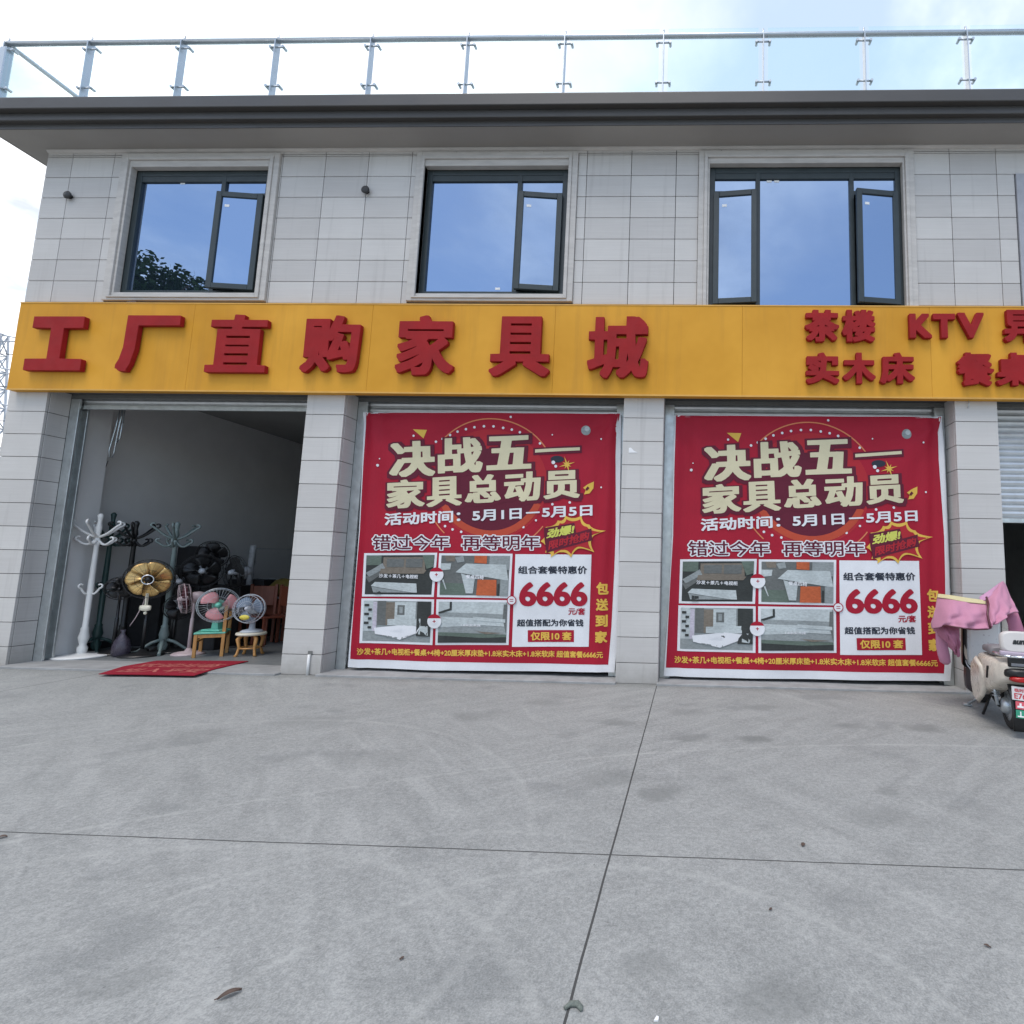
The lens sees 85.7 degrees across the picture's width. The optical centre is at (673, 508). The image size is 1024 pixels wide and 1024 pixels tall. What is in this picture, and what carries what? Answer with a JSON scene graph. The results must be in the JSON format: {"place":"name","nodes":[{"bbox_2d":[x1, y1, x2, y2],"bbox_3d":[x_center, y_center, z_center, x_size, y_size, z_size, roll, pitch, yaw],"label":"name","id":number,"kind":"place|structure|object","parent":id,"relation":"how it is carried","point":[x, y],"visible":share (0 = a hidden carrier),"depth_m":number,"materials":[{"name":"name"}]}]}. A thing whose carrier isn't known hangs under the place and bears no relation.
{"place":"outdoors","nodes":[
{"label":"outdoors","id":0,"kind":"place"},
{"bbox_2d":[270,578,290,595],"bbox_3d":[-6.763,1.367,9.137,0.530,0.300,0.404,1,-6,2],"label":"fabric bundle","id":1,"kind":"object","parent":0,"point":[285,581],"visible":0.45,"depth_m":9.03,"materials":[{"name":"fabric"}]},
{"bbox_2d":[0,669,1023,1023],"bbox_3d":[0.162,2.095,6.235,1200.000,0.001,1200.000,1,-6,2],"label":"yard ground","id":2,"kind":"structure","parent":0,"point":[294,849],"depth_m":2.54,"materials":[{"name":"concrete"}]},
{"bbox_2d":[0,333,14,456],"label":"lattice mast","id":3,"kind":"object","parent":2,"relation":"on","point":[5,373],"visible":0.46,"depth_m":50.48,"materials":[{"name":"grey metal"}]},
{"bbox_2d":[214,988,241,999],"bbox_3d":[-1.419,1.546,1.676,0.068,0.013,0.022,7,-8,-41],"label":"fallen leaf","id":4,"kind":"object","parent":2,"relation":"on","point":[228,991],"visible":1,"depth_m":1.68,"materials":[{"name":"brown plant"}]},
{"bbox_2d":[0,89,1023,693],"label":"shop building","id":5,"kind":"structure","parent":2,"relation":"on","point":[814,197],"depth_m":6.90,"materials":[{"name":"tile"}]},
{"bbox_2d":[63,191,72,198],"bbox_3d":[-8.236,-4.257,7.162,0.110,0.107,0.064,1,-6,2],"label":"wall bracket","id":6,"kind":"object","parent":5,"relation":"attached to","point":[67,195],"depth_m":7.14,"materials":[{"name":"grey metal"}]},
{"bbox_2d":[49,513,125,659],"bbox_3d":[-8.009,1.042,7.239,0.600,1.950,0.600,1,-6,2],"label":"coat rack","id":7,"kind":"object","parent":5,"relation":"on","point":[83,637],"visible":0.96,"depth_m":7.20,"materials":[{"name":"white metal"}]},
{"bbox_2d":[88,512,133,651],"bbox_3d":[-8.248,1.057,7.648,0.553,1.999,0.535,2,-6,-6],"label":"coat rack","id":8,"kind":"object","parent":5,"relation":"on","point":[96,638],"visible":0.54,"depth_m":7.59,"materials":[{"name":"metal"}]},
{"bbox_2d":[97,576,133,655],"bbox_3d":[-7.820,1.500,7.401,0.358,1.083,0.367,6,-8,-40],"label":"floor fan","id":9,"kind":"object","parent":5,"relation":"on","point":[115,587],"visible":0.69,"depth_m":7.34,"materials":[{"name":"black plastic"}]},
{"bbox_2d":[108,410,125,457],"bbox_3d":[-7.802,-1.117,7.384,0.170,0.836,0.014,1,-6,2],"label":"pull chain","id":10,"kind":"object","parent":5,"relation":"hanging from","point":[117,440],"visible":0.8,"depth_m":7.38,"materials":[{"name":"metal"}]},
{"bbox_2d":[110,629,131,656],"bbox_3d":[-7.563,1.848,7.215,0.203,0.360,0.193,-5,-9,43],"label":"wrapped bag","id":11,"kind":"object","parent":5,"relation":"on","point":[121,644],"visible":0.91,"depth_m":7.17,"materials":[{"name":"purple plastic"}]},
{"bbox_2d":[94,521,160,651],"bbox_3d":[-7.860,1.119,7.588,0.600,1.880,0.600,3,-7,-12],"label":"coat rack","id":12,"kind":"object","parent":5,"relation":"on","point":[133,543],"visible":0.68,"depth_m":7.60,"materials":[{"name":"black plastic"}]},
{"bbox_2d":[116,559,175,658],"bbox_3d":[-7.374,1.379,7.343,0.479,1.329,0.532,-4,-8,41],"label":"floor fan","id":13,"kind":"object","parent":5,"relation":"on","point":[150,580],"visible":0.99,"depth_m":7.29,"materials":[{"name":"gold plastic"}]},
{"bbox_2d":[126,592,165,645],"bbox_3d":[-8.265,1.703,8.290,0.620,0.860,0.400,2,-6,-4],"label":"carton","id":14,"kind":"object","parent":5,"relation":"on","point":[154,625],"visible":0.3,"depth_m":8.10,"materials":[{"name":"black cardboard"}]},
{"bbox_2d":[132,522,200,655],"bbox_3d":[-7.293,1.136,7.642,0.553,1.879,0.535,1,-6,5],"label":"coat rack","id":15,"kind":"object","parent":5,"relation":"on","point":[174,544],"visible":0.99,"depth_m":7.59,"materials":[{"name":"metal"}]},
{"bbox_2d":[100,661,247,675],"bbox_3d":[-6.190,1.969,6.510,1.233,0.010,0.916,2,-6,-3],"label":"door mat","id":16,"kind":"object","parent":5,"relation":"on","point":[184,668],"depth_m":6.46,"materials":[{"name":"red carpet"}]},
{"bbox_2d":[150,565,199,650],"bbox_3d":[-7.490,1.478,7.872,0.399,1.245,0.464,-2,-7,29],"label":"floor fan","id":17,"kind":"object","parent":5,"relation":"on","point":[179,581],"visible":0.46,"depth_m":7.85,"materials":[{"name":"black plastic"}]},
{"bbox_2d":[156,594,195,653],"bbox_3d":[-7.265,1.665,7.660,0.400,0.835,0.398,-2,-7,26],"label":"floor fan","id":18,"kind":"object","parent":5,"relation":"on","point":[172,606],"visible":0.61,"depth_m":7.59,"materials":[{"name":"black plastic"}]},
{"bbox_2d":[166,574,194,644],"bbox_3d":[-7.996,1.600,8.495,0.500,1.120,0.400,0,-6,8],"label":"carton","id":19,"kind":"object","parent":5,"relation":"on","point":[169,622],"visible":0.06,"depth_m":8.26,"materials":[{"name":"brown cardboard"}]},
{"bbox_2d":[170,583,205,656],"bbox_3d":[-6.862,1.573,7.503,0.380,0.998,0.431,7,-9,-42],"label":"floor fan","id":20,"kind":"object","parent":5,"relation":"on","point":[185,601],"visible":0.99,"depth_m":7.46,"materials":[{"name":"pink plastic"}]},
{"bbox_2d":[101,153,282,302],"bbox_3d":[-6.457,-3.775,7.220,2.218,2.108,0.378,1,-6,2],"label":"window","id":21,"kind":"structure","parent":5,"relation":"in","point":[201,230],"depth_m":7.13,"materials":[{"name":"blue metal"}]},
{"bbox_2d":[176,546,221,584],"bbox_3d":[-7.881,1.405,8.664,0.480,1.550,0.300,1,-6,2],"label":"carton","id":22,"kind":"object","parent":5,"relation":"on","point":[184,554],"visible":0.24,"depth_m":8.59,"materials":[{"name":"black"}]},
{"bbox_2d":[179,554,223,647],"bbox_3d":[-7.269,1.410,8.018,0.438,1.421,0.494,-3,-7,32],"label":"floor fan","id":23,"kind":"object","parent":5,"relation":"on","point":[204,562],"visible":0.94,"depth_m":8.01,"materials":[{"name":"black plastic"}]},
{"bbox_2d":[175,606,238,649],"bbox_3d":[-7.116,1.817,8.041,0.600,0.623,0.406,1,-6,2],"label":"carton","id":24,"kind":"object","parent":5,"relation":"on","point":[182,630],"visible":0.41,"depth_m":7.85,"materials":[{"name":"brown cardboard"}]},
{"bbox_2d":[191,606,232,657],"bbox_3d":[-6.526,1.725,7.460,0.340,0.700,0.400,5,-7,-31],"label":"wooden chair","id":25,"kind":"object","parent":5,"relation":"on","point":[222,634],"visible":0.85,"depth_m":7.36,"materials":[{"name":"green wood"}]},
{"bbox_2d":[196,588,239,631],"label":"table fan","id":26,"kind":"object","parent":25,"relation":"on","point":[214,616],"visible":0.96,"depth_m":7.37,"materials":[{"name":"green plastic"}]},
{"bbox_2d":[194,541,229,604],"bbox_3d":[-7.443,1.345,8.459,0.450,1.640,0.439,4,-7,-24],"label":"floor fan","id":27,"kind":"object","parent":5,"relation":"on","point":[215,551],"visible":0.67,"depth_m":8.44,"materials":[{"name":"black plastic"}]},
{"bbox_2d":[195,584,261,641],"bbox_3d":[-7.404,1.737,8.713,0.700,0.920,0.500,1,-6,-1],"label":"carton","id":28,"kind":"object","parent":5,"relation":"on","point":[245,590],"visible":0.26,"depth_m":8.52,"materials":[{"name":"brown cardboard"}]},
{"bbox_2d":[222,555,251,647],"bbox_3d":[-6.914,1.452,8.307,0.492,1.414,0.440,1,-6,2],"label":"floor fan","id":29,"kind":"object","parent":5,"relation":"on","point":[235,567],"visible":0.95,"depth_m":8.27,"materials":[{"name":"black plastic"}]},
{"bbox_2d":[233,631,266,656],"bbox_3d":[-6.025,1.933,7.493,0.360,0.337,0.360,3,-7,-15],"label":"round stool","id":30,"kind":"object","parent":5,"relation":"on","point":[255,646],"visible":0.96,"depth_m":7.41,"materials":[{"name":"beige wood"}]},
{"bbox_2d":[232,594,265,632],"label":"table fan","id":31,"kind":"object","parent":30,"relation":"on","point":[256,606],"visible":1,"depth_m":7.45,"materials":[{"name":"grey plastic"}]},
{"bbox_2d":[246,545,255,584],"bbox_3d":[-7.390,1.443,9.149,0.108,1.600,0.107,7,-8,-41],"label":"wrapped post","id":32,"kind":"object","parent":5,"relation":"on","point":[251,559],"visible":0.41,"depth_m":9.18,"materials":[{"name":"plastic"}]},
{"bbox_2d":[228,579,276,637],"bbox_3d":[-7.520,1.772,9.418,0.600,1.000,0.500,2,-6,-4],"label":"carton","id":33,"kind":"object","parent":5,"relation":"on","point":[265,582],"visible":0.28,"depth_m":9.26,"materials":[{"name":"brown cardboard"}]},
{"bbox_2d":[237,584,278,644],"bbox_3d":[-6.743,1.716,8.545,0.400,0.950,0.400,4,-7,-21],"label":"dining chair","id":34,"kind":"object","parent":5,"relation":"on","point":[268,595],"visible":0.48,"depth_m":8.72,"materials":[{"name":"red wood"}]},
{"bbox_2d":[250,584,288,646],"bbox_3d":[-6.470,1.715,8.487,0.400,0.950,0.400,-3,-7,30],"label":"dining chair","id":35,"kind":"object","parent":5,"relation":"on","point":[283,595],"visible":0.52,"depth_m":8.65,"materials":[{"name":"red wood"}]},
{"bbox_2d":[257,596,286,640],"bbox_3d":[-7.032,1.879,9.089,1.000,0.735,0.600,2,-6,-7],"label":"dining chair","id":36,"kind":"object","parent":5,"relation":"on","point":[269,609],"visible":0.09,"depth_m":8.87,"materials":[{"name":"brown wood"}]},
{"bbox_2d":[306,651,312,675],"bbox_3d":[-4.423,1.877,6.378,0.050,0.285,0.032,1,-6,2],"label":"drain pipe","id":37,"kind":"object","parent":5,"relation":"attached to","point":[308,661],"visible":1,"depth_m":6.37,"materials":[{"name":"white plastic"}]},
{"bbox_2d":[361,186,369,193],"bbox_3d":[-4.114,-4.255,7.040,0.110,0.107,0.064,1,-6,2],"label":"wall bracket","id":38,"kind":"object","parent":5,"relation":"attached to","point":[364,189],"depth_m":7.01,"materials":[{"name":"grey metal"}]},
{"bbox_2d":[348,412,620,671],"bbox_3d":[-2.397,0.376,6.701,3.456,3.306,0.086,1,-6,2],"label":"sale banner","id":39,"kind":"object","parent":5,"relation":"attached to","point":[488,541],"visible":1,"depth_m":6.68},
{"bbox_2d":[406,152,578,302],"bbox_3d":[-2.372,-3.710,7.094,2.182,2.097,0.372,1,-6,2],"label":"window","id":40,"kind":"structure","parent":5,"relation":"in","point":[505,233],"depth_m":7.01,"materials":[{"name":"blue metal"}]},
{"bbox_2d":[0,26,1023,96],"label":"glass railing","id":41,"kind":"object","parent":5,"relation":"on","point":[8,49],"visible":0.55,"depth_m":6.88,"materials":[{"name":"metal"}]},
{"bbox_2d":[6,302,1023,401],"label":"shop sign","id":42,"kind":"object","parent":5,"relation":"attached to","point":[879,352],"visible":1,"depth_m":6.63,"materials":[{"name":"yellow plastic"}]},
{"bbox_2d":[664,415,951,680],"bbox_3d":[1.659,0.442,6.572,3.495,3.306,0.064,1,-6,2],"label":"sale banner","id":43,"kind":"object","parent":5,"relation":"attached to","point":[809,547],"visible":0.99,"depth_m":6.56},
{"bbox_2d":[697,150,918,305],"bbox_3d":[1.719,-3.514,6.945,2.799,2.366,0.384,1,-6,2],"label":"window","id":44,"kind":"structure","parent":5,"relation":"in","point":[767,236],"depth_m":6.87,"materials":[{"name":"clear glass"}]},
{"bbox_2d":[563,1000,582,1011],"bbox_3d":[-0.315,1.568,1.660,0.062,0.018,0.031,1,-6,2],"label":"mud clod","id":45,"kind":"object","parent":2,"relation":"on","point":[577,1004],"visible":1,"depth_m":1.66,"materials":[{"name":"grey soil"}]},
{"bbox_2d":[960,607,1023,731],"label":"electric scooter","id":46,"kind":"object","parent":2,"relation":"on","point":[992,660],"visible":0.93,"depth_m":4.79,"materials":[{"name":"white plastic"}]},
{"bbox_2d":[931,581,1023,664],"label":"scooter cover","id":47,"kind":"object","parent":46,"relation":"on","point":[953,615],"visible":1,"depth_m":5.46,"materials":[{"name":"pink fabric"}]},
{"bbox_2d":[0,0,1023,446],"label":"sky","id":48,"kind":"structure","parent":0,"point":[924,62],"materials":[{"name":"white"}]}
]}

